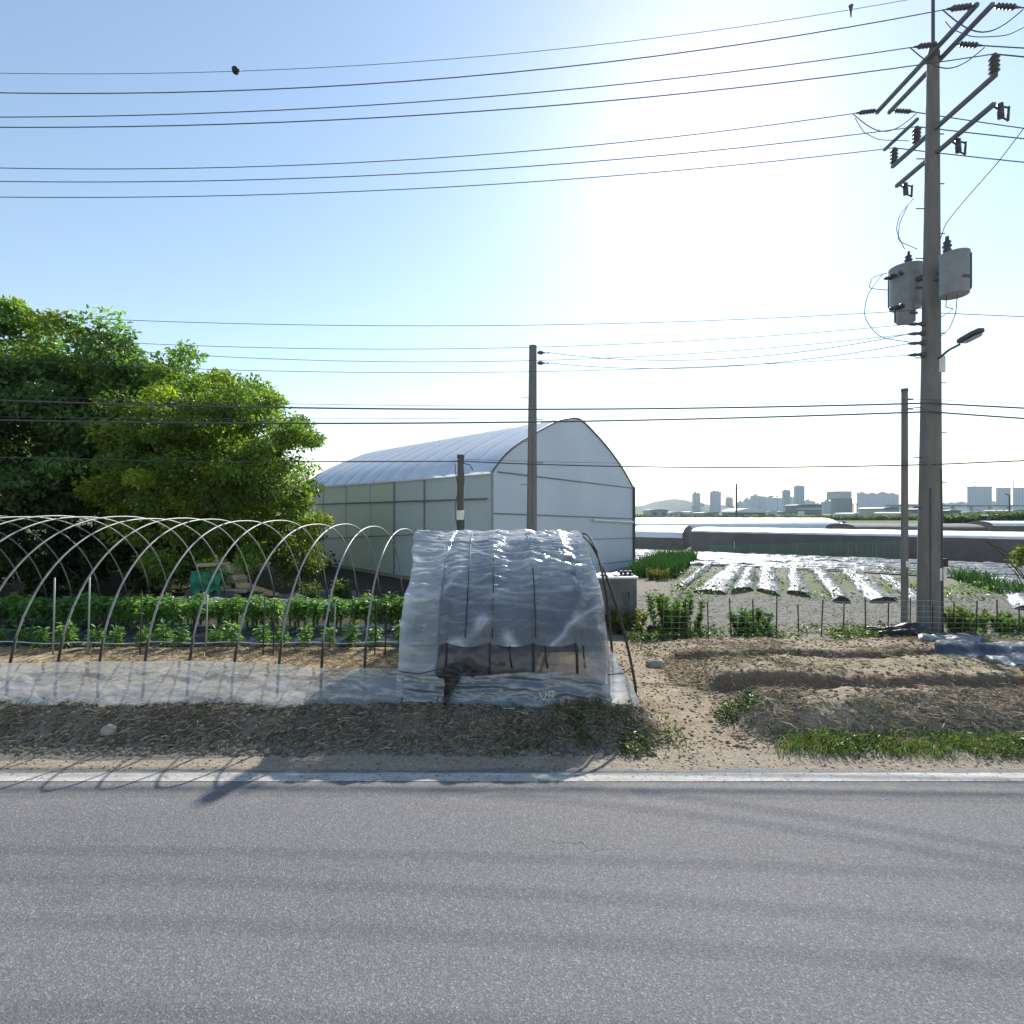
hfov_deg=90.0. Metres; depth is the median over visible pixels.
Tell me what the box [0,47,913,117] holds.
overhead wire
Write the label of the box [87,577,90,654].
plant stake
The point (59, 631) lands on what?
pepper plant
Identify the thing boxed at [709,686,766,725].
weeds
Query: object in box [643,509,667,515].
farm shed
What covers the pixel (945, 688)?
dry stubble
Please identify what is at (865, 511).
farm shed
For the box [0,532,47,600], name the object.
tunnel hoop
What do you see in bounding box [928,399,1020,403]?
telephone cable
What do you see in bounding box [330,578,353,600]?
weed clump
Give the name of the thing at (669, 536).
crop tunnel
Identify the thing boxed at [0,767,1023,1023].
road
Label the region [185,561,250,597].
rubbish heap
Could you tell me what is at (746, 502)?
apartment block
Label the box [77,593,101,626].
tall crop plant
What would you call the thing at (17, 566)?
tunnel hoop
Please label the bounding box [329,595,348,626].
tall crop plant
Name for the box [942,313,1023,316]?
overhead wire
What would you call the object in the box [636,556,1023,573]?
film strip
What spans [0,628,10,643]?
pepper plant
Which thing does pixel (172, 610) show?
tall crop plant
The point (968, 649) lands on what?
mulch film
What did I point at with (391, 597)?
tall crop plant
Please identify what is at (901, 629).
tarp heap
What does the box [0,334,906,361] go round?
overhead wire
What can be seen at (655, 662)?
stone
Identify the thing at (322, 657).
tunnel hoop
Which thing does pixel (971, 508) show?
viaduct
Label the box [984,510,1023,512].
farm shed
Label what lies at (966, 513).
farm shed
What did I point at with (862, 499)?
apartment block
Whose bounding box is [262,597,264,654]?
plant stake
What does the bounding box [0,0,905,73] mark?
overhead wire
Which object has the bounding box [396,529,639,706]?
wrapped tunnel
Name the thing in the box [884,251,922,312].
transformer
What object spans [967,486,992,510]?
apartment block
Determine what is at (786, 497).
apartment block
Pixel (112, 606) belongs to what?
tunnel hoop
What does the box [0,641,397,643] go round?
drip hose
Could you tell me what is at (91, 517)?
tunnel hoop
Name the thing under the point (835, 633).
weeds
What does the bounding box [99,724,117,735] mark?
stone
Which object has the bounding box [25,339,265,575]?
broadleaf tree
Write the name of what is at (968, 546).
crop tunnel
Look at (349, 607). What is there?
tall crop plant
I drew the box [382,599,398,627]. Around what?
tall crop plant
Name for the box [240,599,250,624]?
tall crop plant
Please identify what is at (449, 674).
torn black film
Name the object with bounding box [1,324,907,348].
overhead wire
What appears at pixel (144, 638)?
pepper plant
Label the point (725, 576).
plastic mulch
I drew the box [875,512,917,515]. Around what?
farm shed
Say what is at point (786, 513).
farm shed
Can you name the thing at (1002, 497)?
apartment block
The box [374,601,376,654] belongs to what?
plant stake
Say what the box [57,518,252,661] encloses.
tunnel hoop
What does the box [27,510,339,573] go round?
shrub
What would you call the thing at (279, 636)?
pepper plant
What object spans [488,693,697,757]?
weeds
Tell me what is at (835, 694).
soil clods
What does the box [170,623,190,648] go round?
pepper plant
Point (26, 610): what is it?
tunnel hoop
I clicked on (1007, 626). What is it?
weed clump
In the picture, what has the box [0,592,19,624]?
tall crop plant
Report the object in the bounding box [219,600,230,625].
tall crop plant
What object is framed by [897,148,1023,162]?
overhead wire
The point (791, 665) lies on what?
dry stubble
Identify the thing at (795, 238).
sky
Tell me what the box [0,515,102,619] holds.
tunnel hoop
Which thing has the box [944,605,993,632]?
weed clump
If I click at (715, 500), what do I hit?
apartment block
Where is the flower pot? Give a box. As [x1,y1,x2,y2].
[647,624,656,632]
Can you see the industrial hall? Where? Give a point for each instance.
(826, 506)
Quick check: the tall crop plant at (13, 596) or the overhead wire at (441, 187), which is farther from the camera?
the overhead wire at (441, 187)
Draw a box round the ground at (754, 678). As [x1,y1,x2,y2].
[0,512,1023,770]
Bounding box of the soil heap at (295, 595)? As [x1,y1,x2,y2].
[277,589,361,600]
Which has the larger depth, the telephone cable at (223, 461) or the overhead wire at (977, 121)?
the telephone cable at (223, 461)
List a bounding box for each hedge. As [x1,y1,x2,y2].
[635,513,917,519]
[943,510,1023,523]
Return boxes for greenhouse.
[304,417,634,579]
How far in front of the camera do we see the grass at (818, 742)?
5.35 m
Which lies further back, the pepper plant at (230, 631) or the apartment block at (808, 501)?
the apartment block at (808, 501)
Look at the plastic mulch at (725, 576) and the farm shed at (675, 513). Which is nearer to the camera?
the plastic mulch at (725, 576)
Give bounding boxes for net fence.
[662,596,1023,636]
[710,541,900,561]
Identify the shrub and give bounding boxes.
[0,511,132,596]
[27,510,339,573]
[104,519,192,595]
[274,511,330,590]
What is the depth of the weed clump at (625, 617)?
10.61 m
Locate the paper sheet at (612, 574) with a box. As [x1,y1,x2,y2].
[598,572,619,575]
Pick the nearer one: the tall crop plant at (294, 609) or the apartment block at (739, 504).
the tall crop plant at (294, 609)
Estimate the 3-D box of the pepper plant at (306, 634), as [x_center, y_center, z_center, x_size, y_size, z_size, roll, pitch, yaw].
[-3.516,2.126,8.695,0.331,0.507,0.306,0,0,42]
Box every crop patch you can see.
[627,546,697,577]
[947,566,1023,594]
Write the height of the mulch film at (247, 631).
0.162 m
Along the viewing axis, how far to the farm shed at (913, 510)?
254.53 m
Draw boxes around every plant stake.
[52,578,55,654]
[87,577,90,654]
[139,590,141,654]
[205,595,207,653]
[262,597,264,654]
[272,599,274,653]
[333,601,335,654]
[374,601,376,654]
[384,604,386,654]
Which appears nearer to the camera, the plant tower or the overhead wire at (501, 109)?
the overhead wire at (501, 109)
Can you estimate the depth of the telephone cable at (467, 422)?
10.45 m
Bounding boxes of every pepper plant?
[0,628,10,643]
[11,624,34,645]
[28,626,51,647]
[51,620,79,648]
[81,624,106,646]
[104,625,125,646]
[131,626,151,646]
[151,618,175,646]
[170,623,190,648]
[204,624,223,641]
[220,621,245,646]
[252,623,271,648]
[270,622,291,644]
[296,623,314,647]
[320,627,337,646]
[341,619,361,647]
[367,622,382,646]
[392,619,400,643]
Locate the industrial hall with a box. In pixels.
[821,500,830,513]
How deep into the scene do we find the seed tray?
11.37 m
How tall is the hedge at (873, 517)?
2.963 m
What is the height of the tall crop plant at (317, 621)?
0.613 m
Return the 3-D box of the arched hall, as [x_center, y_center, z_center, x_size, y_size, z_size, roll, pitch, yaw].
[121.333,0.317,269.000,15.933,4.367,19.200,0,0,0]
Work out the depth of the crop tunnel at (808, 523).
45.21 m
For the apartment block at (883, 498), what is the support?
on the ground at (754, 678)
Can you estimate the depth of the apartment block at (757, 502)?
1350.00 m
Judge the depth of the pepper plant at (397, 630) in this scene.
8.69 m
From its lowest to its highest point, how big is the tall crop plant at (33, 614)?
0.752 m
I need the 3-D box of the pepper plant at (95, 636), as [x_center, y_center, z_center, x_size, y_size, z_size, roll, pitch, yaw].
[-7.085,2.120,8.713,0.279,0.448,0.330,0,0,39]
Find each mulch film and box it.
[0,623,424,646]
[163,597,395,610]
[934,640,1023,659]
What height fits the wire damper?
0.240 m
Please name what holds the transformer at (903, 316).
attached to the utility pole at (932, 562)
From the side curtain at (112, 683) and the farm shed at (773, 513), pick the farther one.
the farm shed at (773, 513)
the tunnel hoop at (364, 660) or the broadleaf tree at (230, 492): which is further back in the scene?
the broadleaf tree at (230, 492)
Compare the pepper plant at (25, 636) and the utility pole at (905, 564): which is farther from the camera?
the utility pole at (905, 564)
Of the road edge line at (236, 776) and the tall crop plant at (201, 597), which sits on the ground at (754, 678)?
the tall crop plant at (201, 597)
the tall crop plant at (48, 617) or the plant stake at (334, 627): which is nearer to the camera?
the plant stake at (334, 627)
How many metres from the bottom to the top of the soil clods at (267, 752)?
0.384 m
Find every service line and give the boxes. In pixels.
[549,334,907,360]
[552,343,907,368]
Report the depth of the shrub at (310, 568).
14.34 m
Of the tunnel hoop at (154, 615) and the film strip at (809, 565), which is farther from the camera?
the film strip at (809, 565)
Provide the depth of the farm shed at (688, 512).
336.88 m
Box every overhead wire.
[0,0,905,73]
[0,9,946,93]
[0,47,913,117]
[0,54,991,127]
[0,126,914,181]
[0,148,891,197]
[0,310,916,325]
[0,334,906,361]
[0,355,907,372]
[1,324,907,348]
[2,113,855,168]
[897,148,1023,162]
[914,111,1022,128]
[920,126,1023,138]
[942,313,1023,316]
[982,45,1023,48]
[999,54,1023,57]
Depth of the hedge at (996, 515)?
95.19 m
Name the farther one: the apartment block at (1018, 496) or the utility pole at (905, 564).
the apartment block at (1018, 496)
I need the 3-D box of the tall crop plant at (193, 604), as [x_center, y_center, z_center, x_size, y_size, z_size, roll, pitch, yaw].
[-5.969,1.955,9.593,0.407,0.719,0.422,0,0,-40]
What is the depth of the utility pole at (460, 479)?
12.82 m
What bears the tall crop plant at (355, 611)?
on the ground at (754, 678)
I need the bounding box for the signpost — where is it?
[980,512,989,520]
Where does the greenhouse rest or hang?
on the ground at (754, 678)
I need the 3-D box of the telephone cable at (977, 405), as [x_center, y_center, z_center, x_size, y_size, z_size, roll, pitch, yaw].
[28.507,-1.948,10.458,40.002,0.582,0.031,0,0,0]
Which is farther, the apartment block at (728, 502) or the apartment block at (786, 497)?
the apartment block at (728, 502)
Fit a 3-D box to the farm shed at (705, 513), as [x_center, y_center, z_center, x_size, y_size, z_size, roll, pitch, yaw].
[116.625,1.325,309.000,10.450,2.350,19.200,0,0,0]
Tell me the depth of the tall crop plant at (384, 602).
9.77 m
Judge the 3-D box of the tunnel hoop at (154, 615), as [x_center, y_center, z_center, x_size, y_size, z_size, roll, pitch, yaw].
[-4.447,1.259,8.518,0.072,2.242,4.765,0,0,0]
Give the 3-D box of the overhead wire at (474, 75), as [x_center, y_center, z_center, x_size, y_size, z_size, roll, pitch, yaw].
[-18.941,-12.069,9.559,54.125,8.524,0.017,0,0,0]
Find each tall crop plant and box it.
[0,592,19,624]
[0,597,11,626]
[2,599,21,624]
[6,598,25,627]
[14,592,37,624]
[17,596,42,627]
[20,596,46,624]
[37,598,52,624]
[41,599,60,626]
[48,593,73,626]
[60,595,72,621]
[65,601,87,628]
[68,592,87,616]
[76,594,95,625]
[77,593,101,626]
[81,596,104,628]
[98,597,108,620]
[103,597,127,625]
[105,594,124,618]
[119,596,143,629]
[122,593,143,613]
[135,590,157,625]
[140,598,163,627]
[156,590,175,613]
[156,597,174,623]
[159,596,185,628]
[175,596,186,623]
[180,594,199,624]
[180,597,205,627]
[196,591,213,624]
[199,600,214,622]
[208,600,224,626]
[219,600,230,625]
[221,594,243,626]
[230,597,245,623]
[239,595,263,627]
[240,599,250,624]
[248,593,266,624]
[255,601,268,624]
[260,598,285,627]
[269,598,284,624]
[283,598,304,626]
[284,599,295,625]
[287,594,303,625]
[296,596,317,625]
[302,597,324,627]
[310,599,326,624]
[319,598,334,625]
[326,599,345,628]
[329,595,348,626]
[342,597,365,627]
[345,596,359,623]
[357,595,372,625]
[361,590,378,624]
[366,596,388,628]
[379,599,393,624]
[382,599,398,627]
[383,591,399,624]
[392,597,403,623]
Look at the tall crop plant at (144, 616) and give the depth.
9.89 m
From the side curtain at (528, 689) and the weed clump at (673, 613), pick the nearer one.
the side curtain at (528, 689)
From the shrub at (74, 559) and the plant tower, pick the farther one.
the plant tower
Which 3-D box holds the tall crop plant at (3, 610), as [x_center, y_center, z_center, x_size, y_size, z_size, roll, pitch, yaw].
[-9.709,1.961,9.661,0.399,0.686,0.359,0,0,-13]
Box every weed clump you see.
[296,578,322,598]
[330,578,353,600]
[602,606,648,633]
[644,592,706,633]
[645,567,670,579]
[726,607,774,633]
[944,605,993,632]
[988,610,1023,633]
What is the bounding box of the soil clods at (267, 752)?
[0,696,656,757]
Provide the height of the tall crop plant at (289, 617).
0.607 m
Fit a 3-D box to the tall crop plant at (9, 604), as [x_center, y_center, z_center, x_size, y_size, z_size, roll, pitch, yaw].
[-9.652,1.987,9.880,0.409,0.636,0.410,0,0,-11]
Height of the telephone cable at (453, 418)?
2.068 m
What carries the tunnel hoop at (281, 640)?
on the ground at (754, 678)
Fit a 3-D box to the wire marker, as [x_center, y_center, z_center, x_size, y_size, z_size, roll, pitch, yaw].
[-5.780,-9.229,10.702,0.154,0.156,0.150,0,0,-43]
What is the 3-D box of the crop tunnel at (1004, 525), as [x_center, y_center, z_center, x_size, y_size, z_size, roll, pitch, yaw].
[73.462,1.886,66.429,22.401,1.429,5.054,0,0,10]
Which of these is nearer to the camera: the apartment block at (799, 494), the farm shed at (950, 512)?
the farm shed at (950, 512)
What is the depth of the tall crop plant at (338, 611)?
9.62 m
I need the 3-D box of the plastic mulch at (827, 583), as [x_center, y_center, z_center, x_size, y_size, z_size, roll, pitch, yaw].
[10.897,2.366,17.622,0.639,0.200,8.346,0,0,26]
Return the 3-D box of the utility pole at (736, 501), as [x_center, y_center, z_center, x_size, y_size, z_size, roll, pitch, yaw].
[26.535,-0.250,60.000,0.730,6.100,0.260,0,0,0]
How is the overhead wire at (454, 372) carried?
attached to the utility pole at (932, 562)
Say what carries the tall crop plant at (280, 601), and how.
on the ground at (754, 678)
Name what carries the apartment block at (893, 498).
on the ground at (754, 678)
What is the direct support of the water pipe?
on the ground at (754, 678)
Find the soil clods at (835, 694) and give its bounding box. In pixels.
[637,636,1023,748]
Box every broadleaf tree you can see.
[0,294,187,578]
[0,374,70,582]
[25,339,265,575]
[70,363,334,591]
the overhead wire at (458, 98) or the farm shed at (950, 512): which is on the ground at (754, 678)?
the farm shed at (950, 512)
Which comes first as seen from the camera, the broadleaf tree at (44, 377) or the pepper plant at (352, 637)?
the pepper plant at (352, 637)
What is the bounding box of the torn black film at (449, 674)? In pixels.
[436,662,481,704]
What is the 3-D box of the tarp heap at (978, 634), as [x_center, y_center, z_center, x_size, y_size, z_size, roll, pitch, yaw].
[8.981,2.438,9.941,1.584,0.194,0.626,0,0,0]
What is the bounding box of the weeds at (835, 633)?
[622,620,1023,643]
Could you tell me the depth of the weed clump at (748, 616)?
10.29 m
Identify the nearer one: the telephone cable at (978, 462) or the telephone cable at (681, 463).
the telephone cable at (978, 462)
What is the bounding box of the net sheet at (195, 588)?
[189,571,222,594]
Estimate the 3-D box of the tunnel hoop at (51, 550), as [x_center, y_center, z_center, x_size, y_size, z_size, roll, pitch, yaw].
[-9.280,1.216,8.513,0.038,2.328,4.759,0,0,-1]
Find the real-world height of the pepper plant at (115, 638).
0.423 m
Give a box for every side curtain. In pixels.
[0,661,403,706]
[403,672,611,707]
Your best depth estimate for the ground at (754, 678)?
6.43 m
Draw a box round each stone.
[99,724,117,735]
[645,658,664,666]
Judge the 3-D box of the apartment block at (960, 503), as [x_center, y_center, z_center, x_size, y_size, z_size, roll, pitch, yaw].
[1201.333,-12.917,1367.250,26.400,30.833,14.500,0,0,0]
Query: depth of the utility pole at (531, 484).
12.90 m
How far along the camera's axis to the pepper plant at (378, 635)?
8.71 m
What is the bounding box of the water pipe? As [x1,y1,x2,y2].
[775,568,953,577]
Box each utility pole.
[455,454,472,529]
[521,345,548,530]
[735,484,737,517]
[853,0,1023,631]
[901,388,913,621]
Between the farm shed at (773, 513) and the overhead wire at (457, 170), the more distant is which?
the farm shed at (773, 513)
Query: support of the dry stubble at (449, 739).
on the ground at (754, 678)
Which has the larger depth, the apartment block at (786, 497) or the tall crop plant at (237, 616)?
the apartment block at (786, 497)
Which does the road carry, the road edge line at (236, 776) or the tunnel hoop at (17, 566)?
the road edge line at (236, 776)
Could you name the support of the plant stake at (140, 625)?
on the ground at (754, 678)
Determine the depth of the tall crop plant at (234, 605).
9.50 m
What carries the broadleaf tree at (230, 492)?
on the ground at (754, 678)
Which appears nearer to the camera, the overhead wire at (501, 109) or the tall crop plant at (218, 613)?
the overhead wire at (501, 109)
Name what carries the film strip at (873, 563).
on the ground at (754, 678)
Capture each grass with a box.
[0,691,692,753]
[764,716,1023,763]
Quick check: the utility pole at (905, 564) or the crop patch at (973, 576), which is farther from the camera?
the crop patch at (973, 576)
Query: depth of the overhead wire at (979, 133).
11.07 m
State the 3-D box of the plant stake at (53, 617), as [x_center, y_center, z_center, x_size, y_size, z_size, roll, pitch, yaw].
[-7.385,1.718,8.251,0.053,1.319,0.023,0,0,0]
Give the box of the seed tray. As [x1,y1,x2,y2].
[618,570,632,575]
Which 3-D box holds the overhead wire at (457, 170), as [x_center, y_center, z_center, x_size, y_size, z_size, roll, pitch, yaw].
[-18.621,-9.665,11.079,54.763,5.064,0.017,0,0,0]
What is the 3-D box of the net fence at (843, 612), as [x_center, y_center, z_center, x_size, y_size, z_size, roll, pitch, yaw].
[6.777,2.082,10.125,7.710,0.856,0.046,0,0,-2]
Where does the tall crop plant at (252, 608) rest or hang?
on the ground at (754, 678)
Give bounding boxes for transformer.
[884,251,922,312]
[889,300,917,324]
[938,236,971,299]
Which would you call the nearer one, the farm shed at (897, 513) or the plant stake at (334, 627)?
the plant stake at (334, 627)
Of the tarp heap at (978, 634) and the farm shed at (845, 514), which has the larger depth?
the farm shed at (845, 514)
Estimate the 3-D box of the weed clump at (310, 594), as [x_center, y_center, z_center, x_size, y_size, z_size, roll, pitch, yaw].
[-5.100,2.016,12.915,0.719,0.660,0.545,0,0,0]
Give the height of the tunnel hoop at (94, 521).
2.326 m
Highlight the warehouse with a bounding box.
[785,504,821,514]
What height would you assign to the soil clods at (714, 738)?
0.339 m
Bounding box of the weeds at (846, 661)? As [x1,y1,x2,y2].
[643,636,1022,703]
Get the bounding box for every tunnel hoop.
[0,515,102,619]
[0,515,151,619]
[0,516,129,620]
[0,516,169,592]
[0,516,203,620]
[0,520,73,616]
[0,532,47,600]
[0,549,24,597]
[9,518,226,662]
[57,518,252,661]
[98,519,275,660]
[144,520,303,660]
[188,520,327,660]
[230,524,358,696]
[276,524,380,696]
[319,526,403,697]
[363,528,413,698]
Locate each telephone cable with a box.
[0,400,928,409]
[0,411,928,423]
[0,457,458,462]
[7,395,927,405]
[40,409,924,418]
[462,461,926,467]
[465,459,922,463]
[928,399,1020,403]
[929,402,1023,408]
[929,411,1023,418]
[931,460,1023,464]
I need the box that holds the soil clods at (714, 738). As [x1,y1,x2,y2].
[608,641,789,748]
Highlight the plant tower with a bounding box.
[826,491,851,513]
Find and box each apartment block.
[692,492,700,505]
[710,490,720,512]
[725,496,732,507]
[737,501,742,508]
[743,498,749,507]
[750,494,765,510]
[766,495,781,511]
[782,490,790,511]
[794,485,804,504]
[805,499,815,503]
[857,492,868,512]
[869,492,878,506]
[878,492,888,506]
[889,493,898,504]
[955,501,966,509]
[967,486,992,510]
[995,488,1010,509]
[1012,488,1023,509]
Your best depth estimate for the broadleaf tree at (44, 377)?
15.23 m
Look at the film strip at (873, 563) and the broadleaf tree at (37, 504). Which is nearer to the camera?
the broadleaf tree at (37, 504)
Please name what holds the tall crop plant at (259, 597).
on the ground at (754, 678)
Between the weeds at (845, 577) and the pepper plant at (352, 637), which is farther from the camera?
the weeds at (845, 577)
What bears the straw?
on the ground at (754, 678)
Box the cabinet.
[596,573,638,626]
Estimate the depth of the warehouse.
420.00 m
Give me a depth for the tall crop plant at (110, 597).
9.93 m
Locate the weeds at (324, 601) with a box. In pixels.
[209,588,404,605]
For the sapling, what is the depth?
11.70 m
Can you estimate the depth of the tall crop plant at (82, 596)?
9.96 m
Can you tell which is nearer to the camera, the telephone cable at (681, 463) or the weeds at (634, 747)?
the weeds at (634, 747)
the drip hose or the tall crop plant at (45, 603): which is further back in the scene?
the tall crop plant at (45, 603)
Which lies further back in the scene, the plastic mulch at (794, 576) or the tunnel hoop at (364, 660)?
the plastic mulch at (794, 576)
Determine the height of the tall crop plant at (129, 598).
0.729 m
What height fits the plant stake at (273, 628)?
0.978 m
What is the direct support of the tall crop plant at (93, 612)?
on the ground at (754, 678)
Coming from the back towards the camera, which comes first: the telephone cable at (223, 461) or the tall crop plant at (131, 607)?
the telephone cable at (223, 461)
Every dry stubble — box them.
[0,693,666,756]
[630,595,1023,631]
[646,635,1023,698]
[708,679,1023,745]
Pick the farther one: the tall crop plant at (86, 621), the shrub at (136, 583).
the shrub at (136, 583)
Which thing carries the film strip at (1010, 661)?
on the ground at (754, 678)
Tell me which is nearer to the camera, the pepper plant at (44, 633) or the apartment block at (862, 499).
the pepper plant at (44, 633)
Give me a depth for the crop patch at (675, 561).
20.53 m
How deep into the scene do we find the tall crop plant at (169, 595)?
10.12 m
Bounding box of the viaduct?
[884,505,1023,511]
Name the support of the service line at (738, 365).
attached to the utility pole at (932, 562)
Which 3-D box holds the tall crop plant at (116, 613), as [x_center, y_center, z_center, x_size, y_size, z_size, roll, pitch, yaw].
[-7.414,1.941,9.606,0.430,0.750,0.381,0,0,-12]
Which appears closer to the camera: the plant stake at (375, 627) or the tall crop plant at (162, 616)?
the plant stake at (375, 627)
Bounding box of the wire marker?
[232,66,239,74]
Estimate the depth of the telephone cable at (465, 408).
10.45 m
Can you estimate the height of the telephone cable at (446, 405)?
4.230 m
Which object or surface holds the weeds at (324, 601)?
on the ground at (754, 678)
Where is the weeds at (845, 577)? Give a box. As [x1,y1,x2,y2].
[646,565,1023,600]
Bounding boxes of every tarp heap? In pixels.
[863,622,933,637]
[939,631,1008,638]
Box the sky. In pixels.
[0,0,1023,511]
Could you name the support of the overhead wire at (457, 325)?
attached to the utility pole at (932, 562)
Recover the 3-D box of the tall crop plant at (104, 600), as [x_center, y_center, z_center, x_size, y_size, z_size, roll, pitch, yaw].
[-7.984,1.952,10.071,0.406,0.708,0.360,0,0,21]
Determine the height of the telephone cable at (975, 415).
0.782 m
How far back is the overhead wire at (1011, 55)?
9.29 m
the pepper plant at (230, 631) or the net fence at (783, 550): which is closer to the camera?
the pepper plant at (230, 631)
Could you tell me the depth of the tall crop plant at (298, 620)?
10.07 m
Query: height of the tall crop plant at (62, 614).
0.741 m
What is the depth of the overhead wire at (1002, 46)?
10.33 m
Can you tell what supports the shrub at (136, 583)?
on the ground at (754, 678)
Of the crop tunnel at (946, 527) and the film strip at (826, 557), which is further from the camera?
the crop tunnel at (946, 527)
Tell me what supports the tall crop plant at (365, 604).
on the ground at (754, 678)
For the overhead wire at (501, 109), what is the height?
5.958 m
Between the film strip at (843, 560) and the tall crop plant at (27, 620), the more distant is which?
the film strip at (843, 560)
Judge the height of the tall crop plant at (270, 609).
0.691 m
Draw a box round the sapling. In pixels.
[986,541,1023,586]
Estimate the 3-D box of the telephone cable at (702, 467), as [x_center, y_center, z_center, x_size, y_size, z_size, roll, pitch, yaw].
[3.641,-1.119,11.670,10.029,0.331,0.030,0,0,13]
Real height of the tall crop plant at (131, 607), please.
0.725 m
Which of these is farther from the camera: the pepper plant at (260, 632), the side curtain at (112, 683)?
the pepper plant at (260, 632)
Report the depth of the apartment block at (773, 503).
1380.00 m
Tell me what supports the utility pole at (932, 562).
on the ground at (754, 678)
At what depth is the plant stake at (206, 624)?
8.24 m
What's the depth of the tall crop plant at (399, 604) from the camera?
9.74 m
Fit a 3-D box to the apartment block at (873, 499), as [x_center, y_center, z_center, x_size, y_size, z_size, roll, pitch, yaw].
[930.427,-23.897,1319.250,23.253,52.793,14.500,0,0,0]
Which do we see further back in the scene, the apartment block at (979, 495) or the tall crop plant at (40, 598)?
the apartment block at (979, 495)
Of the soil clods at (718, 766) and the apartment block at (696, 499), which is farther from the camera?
the apartment block at (696, 499)
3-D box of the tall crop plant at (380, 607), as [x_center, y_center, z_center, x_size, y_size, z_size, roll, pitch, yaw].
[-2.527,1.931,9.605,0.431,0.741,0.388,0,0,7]
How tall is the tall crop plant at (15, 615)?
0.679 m
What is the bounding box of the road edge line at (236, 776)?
[0,772,1023,780]
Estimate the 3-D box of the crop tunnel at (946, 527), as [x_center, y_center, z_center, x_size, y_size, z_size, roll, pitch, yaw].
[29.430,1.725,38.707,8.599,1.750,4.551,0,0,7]
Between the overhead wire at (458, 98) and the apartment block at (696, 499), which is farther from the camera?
the apartment block at (696, 499)
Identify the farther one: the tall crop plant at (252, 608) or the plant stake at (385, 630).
the tall crop plant at (252, 608)
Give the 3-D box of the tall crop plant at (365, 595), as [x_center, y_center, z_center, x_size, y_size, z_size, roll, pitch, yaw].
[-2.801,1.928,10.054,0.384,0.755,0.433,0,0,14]
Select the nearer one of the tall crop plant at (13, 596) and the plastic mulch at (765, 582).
the tall crop plant at (13, 596)
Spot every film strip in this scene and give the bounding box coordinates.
[635,549,1016,564]
[635,551,1023,568]
[635,557,1023,575]
[635,562,1022,578]
[636,554,1023,570]
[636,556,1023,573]
[918,633,981,642]
[977,655,1023,665]
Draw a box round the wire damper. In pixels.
[848,4,853,16]
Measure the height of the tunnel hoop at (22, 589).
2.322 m
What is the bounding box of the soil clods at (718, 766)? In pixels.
[0,731,1023,774]
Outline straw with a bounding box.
[0,644,424,683]
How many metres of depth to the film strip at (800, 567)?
21.35 m
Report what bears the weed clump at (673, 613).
on the ground at (754, 678)
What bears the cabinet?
on the ground at (754, 678)
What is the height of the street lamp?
0.305 m
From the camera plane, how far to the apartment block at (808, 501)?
1420.08 m
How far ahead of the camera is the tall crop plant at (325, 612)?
9.87 m
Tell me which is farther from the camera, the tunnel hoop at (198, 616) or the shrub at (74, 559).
the shrub at (74, 559)
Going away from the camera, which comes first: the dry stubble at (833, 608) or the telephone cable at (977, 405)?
the telephone cable at (977, 405)
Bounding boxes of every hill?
[635,499,748,512]
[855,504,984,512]
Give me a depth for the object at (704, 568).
19.28 m
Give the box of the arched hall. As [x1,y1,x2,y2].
[721,508,766,516]
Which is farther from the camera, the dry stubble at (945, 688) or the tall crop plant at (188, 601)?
the tall crop plant at (188, 601)
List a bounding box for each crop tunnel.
[635,518,838,537]
[635,525,692,548]
[691,527,1023,562]
[826,523,987,538]
[967,521,1023,530]
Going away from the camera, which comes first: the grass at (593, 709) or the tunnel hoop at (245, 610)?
the grass at (593, 709)
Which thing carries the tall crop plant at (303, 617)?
on the ground at (754, 678)
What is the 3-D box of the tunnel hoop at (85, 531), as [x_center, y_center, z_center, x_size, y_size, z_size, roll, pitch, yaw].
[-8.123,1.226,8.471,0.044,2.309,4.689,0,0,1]
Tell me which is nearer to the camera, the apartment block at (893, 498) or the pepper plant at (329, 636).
the pepper plant at (329, 636)
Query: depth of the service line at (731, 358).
11.68 m
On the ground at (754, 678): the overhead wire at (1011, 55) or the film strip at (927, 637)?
the film strip at (927, 637)
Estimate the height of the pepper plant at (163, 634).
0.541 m
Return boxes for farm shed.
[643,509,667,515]
[668,512,684,515]
[684,511,697,515]
[692,512,718,515]
[765,511,776,515]
[777,512,796,514]
[836,513,858,515]
[858,507,899,516]
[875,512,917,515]
[908,508,948,511]
[943,510,962,514]
[961,512,1002,514]
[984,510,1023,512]
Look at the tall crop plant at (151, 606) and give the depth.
9.62 m
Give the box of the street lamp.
[938,328,984,358]

